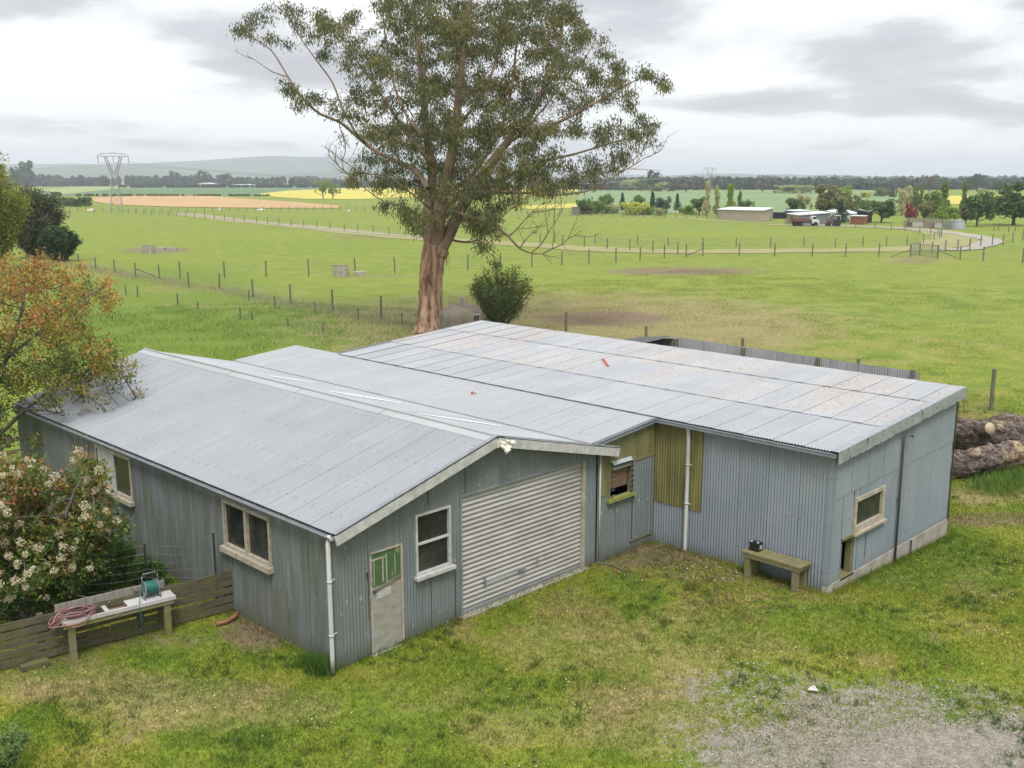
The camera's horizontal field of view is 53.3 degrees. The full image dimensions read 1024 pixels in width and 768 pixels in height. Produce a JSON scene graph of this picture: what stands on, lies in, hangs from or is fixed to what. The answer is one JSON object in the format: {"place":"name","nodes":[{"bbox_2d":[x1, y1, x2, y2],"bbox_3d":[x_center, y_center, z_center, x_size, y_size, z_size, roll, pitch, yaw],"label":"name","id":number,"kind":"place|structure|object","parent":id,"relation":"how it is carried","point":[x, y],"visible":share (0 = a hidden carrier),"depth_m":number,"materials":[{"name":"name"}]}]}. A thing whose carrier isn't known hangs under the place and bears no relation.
{"place":"outdoors","nodes":[
{"label":"outdoors","id":0,"kind":"place"},
{"bbox_2d":[41,185,129,193],"bbox_3d":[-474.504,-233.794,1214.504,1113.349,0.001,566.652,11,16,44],"label":"field","id":1,"kind":"structure","parent":0,"point":[68,190],"depth_m":960.52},
{"bbox_2d":[90,196,337,207],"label":"field","id":2,"kind":"structure","parent":0,"point":[192,201],"depth_m":399.08,"materials":[{"name":"soil"}]},
{"bbox_2d":[24,260,415,333],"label":"dry grass","id":3,"kind":"structure","parent":0,"point":[141,277],"depth_m":79.56,"materials":[{"name":"plant"}]},
{"bbox_2d":[0,301,487,374],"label":"paddock grass","id":4,"kind":"structure","parent":0,"point":[220,329],"depth_m":61.68,"materials":[{"name":"plant"}]},
{"bbox_2d":[0,165,510,182],"bbox_3d":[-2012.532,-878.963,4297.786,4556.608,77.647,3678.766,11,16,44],"label":"hills","id":5,"kind":"structure","parent":0,"point":[85,171],"depth_m":3661.92,"materials":[{"name":"grey"}]},
{"bbox_2d":[177,213,422,237],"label":"gravel track","id":6,"kind":"structure","parent":0,"point":[302,226],"depth_m":193.55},
{"bbox_2d":[0,156,647,180],"bbox_3d":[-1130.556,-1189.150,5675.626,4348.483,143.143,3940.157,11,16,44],"label":"hills","id":7,"kind":"structure","parent":0,"point":[267,165],"depth_m":5058.60,"materials":[{"name":"grey"}]},
{"bbox_2d":[38,186,632,195],"bbox_3d":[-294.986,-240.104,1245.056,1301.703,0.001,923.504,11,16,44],"label":"field","id":8,"kind":"structure","parent":0,"point":[227,190],"depth_m":793.98,"materials":[{"name":"plant"}]},
{"bbox_2d":[619,179,639,190],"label":"tree","id":9,"kind":"object","parent":8,"relation":"on","point":[630,185],"visible":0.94,"depth_m":798.29,"materials":[{"name":"green plant"}]},
{"bbox_2d":[260,188,577,198],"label":"field","id":10,"kind":"structure","parent":0,"point":[352,193],"depth_m":609.96,"materials":[{"name":"plant"}]},
{"bbox_2d":[0,181,1023,767],"bbox_3d":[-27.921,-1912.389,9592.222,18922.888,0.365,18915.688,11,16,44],"label":"ground","id":11,"kind":"structure","parent":0,"point":[202,245],"depth_m":44.02,"materials":[{"name":"plant"}]},
{"bbox_2d":[0,723,31,767],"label":"weedy shrub","id":12,"kind":"object","parent":11,"relation":"on","point":[9,754],"visible":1,"depth_m":15.19,"materials":[{"name":"green plant"}]},
{"bbox_2d":[0,151,34,258],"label":"yellow green tree","id":13,"kind":"object","parent":11,"relation":"on","point":[11,215],"visible":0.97,"depth_m":98.92,"materials":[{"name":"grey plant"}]},
{"bbox_2d":[9,160,35,186],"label":"tree","id":14,"kind":"object","parent":11,"relation":"on","point":[24,173],"visible":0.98,"depth_m":1234.05,"materials":[{"name":"green plant"}]},
{"bbox_2d":[19,657,48,672],"bbox_3d":[-8.758,5.151,18.721,0.474,0.100,0.160,-9,15,-38],"label":"timber offcut","id":15,"kind":"object","parent":11,"relation":"on","point":[35,664],"visible":1,"depth_m":18.67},
{"bbox_2d":[9,183,70,258],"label":"grey bush","id":16,"kind":"object","parent":11,"relation":"on","point":[43,214],"visible":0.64,"depth_m":114.45,"materials":[{"name":"green plant"}]},
{"bbox_2d":[36,223,82,261],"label":"dark bush","id":17,"kind":"object","parent":11,"relation":"on","point":[62,240],"visible":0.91,"depth_m":110.61,"materials":[{"name":"green plant"}]},
{"bbox_2d":[0,435,137,628],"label":"flowering shrub","id":18,"kind":"object","parent":11,"relation":"on","point":[76,534],"visible":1,"depth_m":19.95,"materials":[{"name":"green plant"}]},
{"bbox_2d":[0,245,155,453],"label":"copper leaved tree","id":19,"kind":"object","parent":11,"relation":"on","point":[65,360],"visible":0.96,"depth_m":26.56,"materials":[{"name":"orange plant"}]},
{"bbox_2d":[73,559,125,596],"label":"tall weeds","id":20,"kind":"object","parent":11,"relation":"on","point":[100,587],"visible":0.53,"depth_m":21.83,"materials":[{"name":"green plant"}]},
{"bbox_2d":[7,533,218,620],"bbox_3d":[-8.094,3.898,20.949,4.082,1.800,0.528,-1,11,-5],"label":"fence","id":21,"kind":"object","parent":11,"relation":"on","point":[145,558],"visible":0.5,"depth_m":21.00,"materials":[{"name":"metal"}]},
{"bbox_2d":[97,152,128,211],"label":"pylon","id":22,"kind":"object","parent":11,"relation":"on","point":[104,156],"visible":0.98,"depth_m":285.10,"materials":[{"name":"metal"}]},
{"bbox_2d":[54,579,175,661],"bbox_3d":[-7.575,4.542,19.630,2.100,0.995,0.546,-8,14,-36],"label":"sink bench","id":23,"kind":"object","parent":11,"relation":"on","point":[152,601],"visible":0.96,"depth_m":19.57,"materials":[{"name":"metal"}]},
{"bbox_2d":[48,604,96,630],"bbox_3d":[-8.169,4.347,19.015,0.544,0.280,0.893,11,16,44],"label":"coiled hose","id":24,"kind":"object","parent":23,"relation":"on","point":[78,612],"visible":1,"depth_m":18.95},
{"bbox_2d":[139,571,161,634],"bbox_3d":[-7.071,4.225,19.853,0.436,1.109,0.528,11,16,44],"label":"hose reel","id":25,"kind":"object","parent":23,"relation":"on","point":[149,587],"visible":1,"depth_m":19.80,"materials":[{"name":"plastic"}]},
{"bbox_2d":[93,534,139,581],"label":"tall weeds","id":26,"kind":"object","parent":11,"relation":"on","point":[126,553],"visible":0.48,"depth_m":22.64,"materials":[{"name":"green plant"}]},
{"bbox_2d":[0,569,233,669],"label":"board fence","id":27,"kind":"object","parent":11,"relation":"on","point":[41,637],"visible":0.84,"depth_m":19.68,"materials":[{"name":"wood"}]},
{"bbox_2d":[125,554,168,585],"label":"tall weeds","id":28,"kind":"object","parent":11,"relation":"on","point":[135,567],"visible":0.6,"depth_m":22.16,"materials":[{"name":"green plant"}]},
{"bbox_2d":[141,245,165,253],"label":"water trough","id":29,"kind":"object","parent":11,"relation":"on","point":[148,249],"visible":1,"depth_m":123.84,"materials":[{"name":"concrete"}]},
{"bbox_2d":[75,193,269,195],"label":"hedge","id":30,"kind":"object","parent":11,"relation":"on","point":[91,194],"visible":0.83,"depth_m":564.77,"materials":[{"name":"green plant"}]},
{"bbox_2d":[4,174,418,186],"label":"wood","id":31,"kind":"object","parent":11,"relation":"on","point":[60,180],"visible":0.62,"depth_m":1401.37,"materials":[{"name":"green plant"}]},
{"bbox_2d":[124,285,323,332],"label":"wire fence","id":32,"kind":"object","parent":11,"relation":"on","point":[240,312],"visible":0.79,"depth_m":65.38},
{"bbox_2d":[37,251,416,322],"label":"wire fence","id":33,"kind":"object","parent":11,"relation":"on","point":[218,278],"visible":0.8,"depth_m":82.13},
{"bbox_2d":[60,206,411,212],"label":"wire fence","id":34,"kind":"object","parent":11,"relation":"on","point":[94,211],"visible":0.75,"depth_m":287.29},
{"bbox_2d":[119,184,418,187],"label":"wood","id":35,"kind":"object","parent":11,"relation":"on","point":[218,186],"visible":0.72,"depth_m":1166.70,"materials":[{"name":"green plant"}]},
{"bbox_2d":[9,348,619,674],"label":"gabled garage","id":36,"kind":"structure","parent":11,"relation":"on","point":[476,512],"depth_m":21.44,"materials":[{"name":"grey metal"}]},
{"bbox_2d":[94,444,134,506],"bbox_3d":[-9.572,2.170,24.498,2.030,1.140,0.180,11,16,44],"label":"window","id":37,"kind":"structure","parent":36,"relation":"in","point":[122,483],"depth_m":24.38,"materials":[{"name":"beige paint"}]},
{"bbox_2d":[219,499,273,574],"bbox_3d":[-5.304,3.007,20.337,1.870,1.100,0.180,11,16,44],"label":"window","id":38,"kind":"structure","parent":36,"relation":"in","point":[246,533],"depth_m":20.33,"materials":[{"name":"beige paint"}]},
{"bbox_2d":[371,546,401,652],"bbox_3d":[-2.353,4.084,19.322,0.115,1.960,0.690,11,16,44],"label":"door","id":39,"kind":"structure","parent":36,"relation":"in","point":[386,575],"depth_m":19.33,"materials":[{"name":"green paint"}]},
{"bbox_2d":[414,505,455,581],"bbox_3d":[-1.527,3.096,19.969,0.180,1.310,1.000,11,16,44],"label":"window","id":40,"kind":"structure","parent":36,"relation":"in","point":[432,527],"depth_m":20.02,"materials":[{"name":"white paint"}]},
{"bbox_2d":[462,462,580,613],"bbox_3d":[0.277,3.232,21.914,0.095,2.515,3.680,11,16,44],"label":"roller door","id":41,"kind":"structure","parent":36,"relation":"in","point":[516,535],"depth_m":21.85,"materials":[{"name":"metal"}]},
{"bbox_2d":[283,645,349,680],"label":"corner weeds","id":42,"kind":"object","parent":11,"relation":"on","point":[315,664],"visible":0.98,"depth_m":18.59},
{"bbox_2d":[248,290,416,325],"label":"wire fence","id":43,"kind":"object","parent":11,"relation":"on","point":[332,310],"visible":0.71,"depth_m":66.64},
{"bbox_2d":[331,265,365,276],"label":"water trough","id":44,"kind":"object","parent":11,"relation":"on","point":[340,270],"visible":1,"depth_m":94.50,"materials":[{"name":"concrete"}]},
{"bbox_2d":[135,209,678,253],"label":"wire fence","id":45,"kind":"object","parent":11,"relation":"on","point":[472,238],"visible":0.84,"depth_m":160.39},
{"bbox_2d":[226,0,678,333],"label":"gum tree","id":46,"kind":"object","parent":11,"relation":"on","point":[458,31],"visible":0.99,"depth_m":56.58,"materials":[{"name":"green plant"}]},
{"bbox_2d":[440,298,483,329],"bbox_3d":[-2.829,-3.748,57.710,2.496,2.240,2.480,11,16,44],"label":"domed concrete tank","id":47,"kind":"object","parent":11,"relation":"on","point":[461,312],"visible":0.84,"depth_m":56.79,"materials":[{"name":"concrete"}]},
{"bbox_2d":[465,252,536,325],"bbox_3d":[-0.703,-5.359,59.052,4.003,4.933,4.247,11,16,44],"label":"upright bush","id":48,"kind":"object","parent":11,"relation":"on","point":[501,303],"visible":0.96,"depth_m":58.64,"materials":[{"name":"green plant"}]},
{"bbox_2d":[24,544,1023,767],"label":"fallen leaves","id":49,"kind":"object","parent":11,"relation":"on","point":[490,742],"depth_m":18.68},
{"bbox_2d":[114,527,957,670],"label":"wall grass","id":50,"kind":"structure","parent":11,"relation":"on","point":[734,564],"depth_m":22.68,"materials":[{"name":"plant"}]},
{"bbox_2d":[178,242,910,278],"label":"wire fence","id":51,"kind":"object","parent":11,"relation":"on","point":[588,255],"visible":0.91,"depth_m":107.18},
{"bbox_2d":[587,200,607,213],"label":"tree","id":52,"kind":"object","parent":11,"relation":"on","point":[599,205],"visible":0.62,"depth_m":264.62,"materials":[{"name":"green plant"}]},
{"bbox_2d":[234,320,966,593],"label":"flat roofed shed","id":53,"kind":"structure","parent":11,"relation":"on","point":[838,477],"depth_m":24.65,"materials":[{"name":"grey metal"}]},
{"bbox_2d":[606,453,635,503],"bbox_3d":[2.551,2.194,23.886,0.196,1.020,0.980,11,16,44],"label":"louvre window","id":54,"kind":"structure","parent":53,"relation":"in","point":[617,472],"depth_m":23.89,"materials":[{"name":"wood"}]},
{"bbox_2d":[852,485,886,536],"bbox_3d":[8.005,2.821,22.854,0.170,0.840,1.540,11,16,44],"label":"window","id":55,"kind":"structure","parent":53,"relation":"in","point":[868,510],"depth_m":22.89,"materials":[{"name":"beige paint"}]},
{"bbox_2d":[621,201,649,214],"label":"tree","id":56,"kind":"object","parent":11,"relation":"on","point":[636,207],"visible":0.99,"depth_m":254.16,"materials":[{"name":"yellow plant"}]},
{"bbox_2d":[655,196,671,213],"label":"tree","id":57,"kind":"object","parent":11,"relation":"on","point":[660,203],"visible":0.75,"depth_m":264.07,"materials":[{"name":"green plant"}]},
{"bbox_2d":[687,196,710,214],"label":"tree","id":58,"kind":"object","parent":11,"relation":"on","point":[698,203],"visible":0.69,"depth_m":253.37,"materials":[{"name":"green plant"}]},
{"bbox_2d":[592,543,814,624],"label":"bark litter","id":59,"kind":"object","parent":11,"relation":"on","point":[699,590],"visible":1,"depth_m":22.48,"materials":[{"name":"brown plant"}]},
{"bbox_2d":[701,181,711,215],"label":"tree","id":60,"kind":"object","parent":11,"relation":"on","point":[706,206],"visible":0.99,"depth_m":245.12,"materials":[{"name":"green plant"}]},
{"bbox_2d":[712,185,720,215],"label":"tree","id":61,"kind":"object","parent":11,"relation":"on","point":[715,206],"visible":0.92,"depth_m":245.24,"materials":[{"name":"green plant"}]},
{"bbox_2d":[724,183,736,207],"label":"tree","id":62,"kind":"object","parent":11,"relation":"on","point":[730,193],"visible":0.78,"depth_m":253.52,"materials":[{"name":"green plant"}]},
{"bbox_2d":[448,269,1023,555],"bbox_3d":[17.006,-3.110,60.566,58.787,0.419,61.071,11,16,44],"label":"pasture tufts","id":63,"kind":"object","parent":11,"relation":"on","point":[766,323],"visible":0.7,"depth_m":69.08,"materials":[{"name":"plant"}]},
{"bbox_2d":[716,207,772,221],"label":"farm shed","id":64,"kind":"structure","parent":11,"relation":"on","point":[758,214],"depth_m":221.55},
{"bbox_2d":[554,218,941,246],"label":"wire fence","id":65,"kind":"object","parent":11,"relation":"on","point":[940,231],"visible":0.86,"depth_m":139.71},
{"bbox_2d":[624,336,919,384],"bbox_3d":[7.044,0.918,31.710,10.176,3.925,2.350,11,16,44],"label":"roofless pen","id":66,"kind":"object","parent":11,"relation":"on","point":[706,346],"visible":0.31,"depth_m":31.80,"materials":[{"name":"grey metal"}]},
{"bbox_2d":[529,175,1023,189],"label":"wood","id":67,"kind":"object","parent":11,"relation":"on","point":[749,183],"visible":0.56,"depth_m":850.73,"materials":[{"name":"green plant"}]},
{"bbox_2d":[741,547,811,592],"bbox_3d":[5.787,4.100,22.447,1.500,0.658,0.466,11,16,44],"label":"wooden bench","id":68,"kind":"object","parent":11,"relation":"on","point":[797,567],"visible":0.88,"depth_m":22.20,"materials":[{"name":"wood"}]},
{"bbox_2d":[749,540,762,551],"bbox_3d":[5.429,3.595,22.732,0.248,0.217,0.178,11,16,44],"label":"car battery","id":69,"kind":"object","parent":68,"relation":"on","point":[755,546],"visible":1,"depth_m":22.67,"materials":[{"name":"black plastic"}]},
{"bbox_2d":[564,312,996,409],"bbox_3d":[11.626,-1.809,49.787,2.173,1.715,25.344,-9,14,-37],"label":"wire fence","id":70,"kind":"object","parent":11,"relation":"on","point":[992,390],"visible":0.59,"depth_m":45.77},
{"bbox_2d":[785,198,804,209],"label":"tree","id":71,"kind":"object","parent":11,"relation":"on","point":[793,203],"visible":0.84,"depth_m":257.44,"materials":[{"name":"green plant"}]},
{"bbox_2d":[587,174,1020,179],"bbox_3d":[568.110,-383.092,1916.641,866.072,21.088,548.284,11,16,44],"label":"wood","id":72,"kind":"object","parent":11,"relation":"on","point":[876,176],"visible":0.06,"depth_m":1895.42,"materials":[{"name":"green plant"}]},
{"bbox_2d":[786,211,831,224],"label":"farm shed","id":73,"kind":"structure","parent":11,"relation":"on","point":[821,216],"depth_m":202.80,"materials":[{"name":"white metal"}]},
{"bbox_2d":[814,184,846,211],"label":"tree","id":74,"kind":"object","parent":11,"relation":"on","point":[830,199],"visible":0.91,"depth_m":242.41,"materials":[{"name":"green plant"}]},
{"bbox_2d":[830,201,849,222],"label":"pine tree","id":75,"kind":"object","parent":11,"relation":"on","point":[841,209],"visible":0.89,"depth_m":208.12,"materials":[{"name":"green plant"}]},
{"bbox_2d":[658,662,1022,767],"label":"loose gravel","id":76,"kind":"structure","parent":11,"relation":"on","point":[735,742],"depth_m":16.80,"materials":[{"name":"gravel"}]},
{"bbox_2d":[844,195,860,211],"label":"tree","id":77,"kind":"object","parent":11,"relation":"on","point":[851,205],"visible":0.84,"depth_m":231.50,"materials":[{"name":"green plant"}]},
{"bbox_2d":[850,215,867,224],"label":"farm shed","id":78,"kind":"structure","parent":11,"relation":"on","point":[861,219],"depth_m":201.48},
{"bbox_2d":[865,198,896,222],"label":"tree","id":79,"kind":"object","parent":11,"relation":"on","point":[886,209],"visible":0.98,"depth_m":206.93,"materials":[{"name":"green plant"}]},
{"bbox_2d":[897,189,905,215],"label":"tree","id":80,"kind":"object","parent":11,"relation":"on","point":[901,208],"visible":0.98,"depth_m":247.73,"materials":[{"name":"green plant"}]},
{"bbox_2d":[893,185,913,212],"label":"tree","id":81,"kind":"object","parent":11,"relation":"on","point":[909,189],"visible":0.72,"depth_m":251.61,"materials":[{"name":"green plant"}]},
{"bbox_2d":[904,203,916,220],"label":"tree","id":82,"kind":"object","parent":11,"relation":"on","point":[910,211],"visible":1,"depth_m":210.79,"materials":[{"name":"red plant"}]},
{"bbox_2d":[910,185,926,209],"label":"tree","id":83,"kind":"object","parent":11,"relation":"on","point":[917,197],"visible":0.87,"depth_m":251.46,"materials":[{"name":"green plant"}]},
{"bbox_2d":[916,201,933,217],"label":"tree","id":84,"kind":"object","parent":11,"relation":"on","point":[926,210],"visible":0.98,"depth_m":213.66,"materials":[{"name":"green plant"}]},
{"bbox_2d":[903,217,951,229],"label":"stock yard","id":85,"kind":"structure","parent":11,"relation":"on","point":[929,224],"depth_m":184.94,"materials":[{"name":"white paint"}]},
{"bbox_2d":[923,191,945,217],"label":"tree","id":86,"kind":"object","parent":11,"relation":"on","point":[936,199],"visible":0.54,"depth_m":230.63,"materials":[{"name":"green plant"}]},
{"bbox_2d":[932,205,950,221],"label":"tree","id":87,"kind":"object","parent":11,"relation":"on","point":[940,213],"visible":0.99,"depth_m":207.63,"materials":[{"name":"green plant"}]},
{"bbox_2d":[941,180,950,206],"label":"tree","id":88,"kind":"object","parent":11,"relation":"on","point":[945,186],"visible":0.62,"depth_m":246.90,"materials":[{"name":"green plant"}]},
{"bbox_2d":[948,206,961,219],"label":"tree","id":89,"kind":"object","parent":11,"relation":"on","point":[953,214],"visible":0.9,"depth_m":210.51,"materials":[{"name":"green plant"}]},
{"bbox_2d":[919,231,1023,254],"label":"wire fence","id":90,"kind":"object","parent":11,"relation":"on","point":[958,244],"visible":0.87,"depth_m":127.90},
{"bbox_2d":[967,173,988,190],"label":"tree","id":91,"kind":"object","parent":11,"relation":"on","point":[978,182],"visible":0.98,"depth_m":725.58,"materials":[{"name":"green plant"}]},
{"bbox_2d":[962,191,995,226],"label":"tree","id":92,"kind":"object","parent":11,"relation":"on","point":[976,210],"visible":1,"depth_m":189.58,"materials":[{"name":"green plant"}]},
{"bbox_2d":[937,245,1023,262],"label":"wire fence","id":93,"kind":"object","parent":11,"relation":"on","point":[972,252],"visible":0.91,"depth_m":112.44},
{"bbox_2d":[950,441,1023,478],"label":"felled log","id":94,"kind":"object","parent":11,"relation":"on","point":[988,456],"visible":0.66,"depth_m":30.75,"materials":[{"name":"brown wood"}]},
{"bbox_2d":[953,417,1023,445],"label":"felled log","id":95,"kind":"object","parent":11,"relation":"on","point":[976,432],"visible":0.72,"depth_m":32.49,"materials":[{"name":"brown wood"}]},
{"bbox_2d":[954,464,1023,502],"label":"grass","id":96,"kind":"structure","parent":11,"relation":"on","point":[986,482],"depth_m":30.04,"materials":[{"name":"plant"}]},
{"bbox_2d":[984,411,1023,421],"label":"felled log","id":97,"kind":"object","parent":11,"relation":"on","point":[1011,415],"visible":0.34,"depth_m":34.26,"materials":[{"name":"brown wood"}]},
{"bbox_2d":[990,181,1023,224],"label":"tree","id":98,"kind":"object","parent":11,"relation":"on","point":[1011,202],"visible":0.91,"depth_m":194.29,"materials":[{"name":"green plant"}]},
{"bbox_2d":[0,394,1023,767],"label":"lawn grass","id":99,"kind":"structure","parent":0,"point":[656,634],"depth_m":18.68,"materials":[{"name":"plant"}]},
{"bbox_2d":[0,0,1023,176],"label":"sky","id":100,"kind":"structure","parent":0,"point":[916,88],"materials":[{"name":"white"}]},
{"bbox_2d":[511,203,576,208],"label":"field","id":101,"kind":"structure","parent":0,"point":[572,205],"depth_m":333.10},
{"bbox_2d":[172,213,977,252],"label":"track verge","id":102,"kind":"structure","parent":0,"point":[938,240],"depth_m":137.58,"materials":[{"name":"plant"}]},
{"bbox_2d":[790,216,818,225],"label":"flatbed truck","id":103,"kind":"object","parent":102,"relation":"on","point":[813,220],"visible":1,"depth_m":194.02,"materials":[{"name":"white metal"}]},
{"bbox_2d":[508,214,768,222],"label":"track verge","id":104,"kind":"structure","parent":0,"point":[650,216],"depth_m":237.58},
{"bbox_2d":[578,189,908,212],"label":"field","id":105,"kind":"structure","parent":0,"point":[771,199],"depth_m":499.52,"materials":[{"name":"plant"}]},
{"bbox_2d":[646,170,661,190],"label":"tree","id":106,"kind":"object","parent":105,"relation":"on","point":[655,181],"visible":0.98,"depth_m":716.10,"materials":[{"name":"green plant"}]},
{"bbox_2d":[677,178,694,191],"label":"tree","id":107,"kind":"object","parent":105,"relation":"on","point":[682,183],"visible":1,"depth_m":713.24,"materials":[{"name":"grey plant"}]},
{"bbox_2d":[772,185,813,192],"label":"tree","id":108,"kind":"object","parent":105,"relation":"on","point":[794,188],"visible":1,"depth_m":639.30,"materials":[{"name":"green plant"}]},
{"bbox_2d":[578,173,1023,178],"bbox_3d":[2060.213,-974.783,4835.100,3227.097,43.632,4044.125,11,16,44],"label":"hills","id":109,"kind":"structure","parent":0,"point":[733,175],"depth_m":4366.20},
{"bbox_2d":[786,224,1004,249],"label":"gravel track","id":110,"kind":"structure","parent":0,"point":[986,239],"depth_m":151.53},
{"bbox_2d":[923,236,976,247],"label":"verge","id":111,"kind":"structure","parent":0,"point":[952,240],"depth_m":147.07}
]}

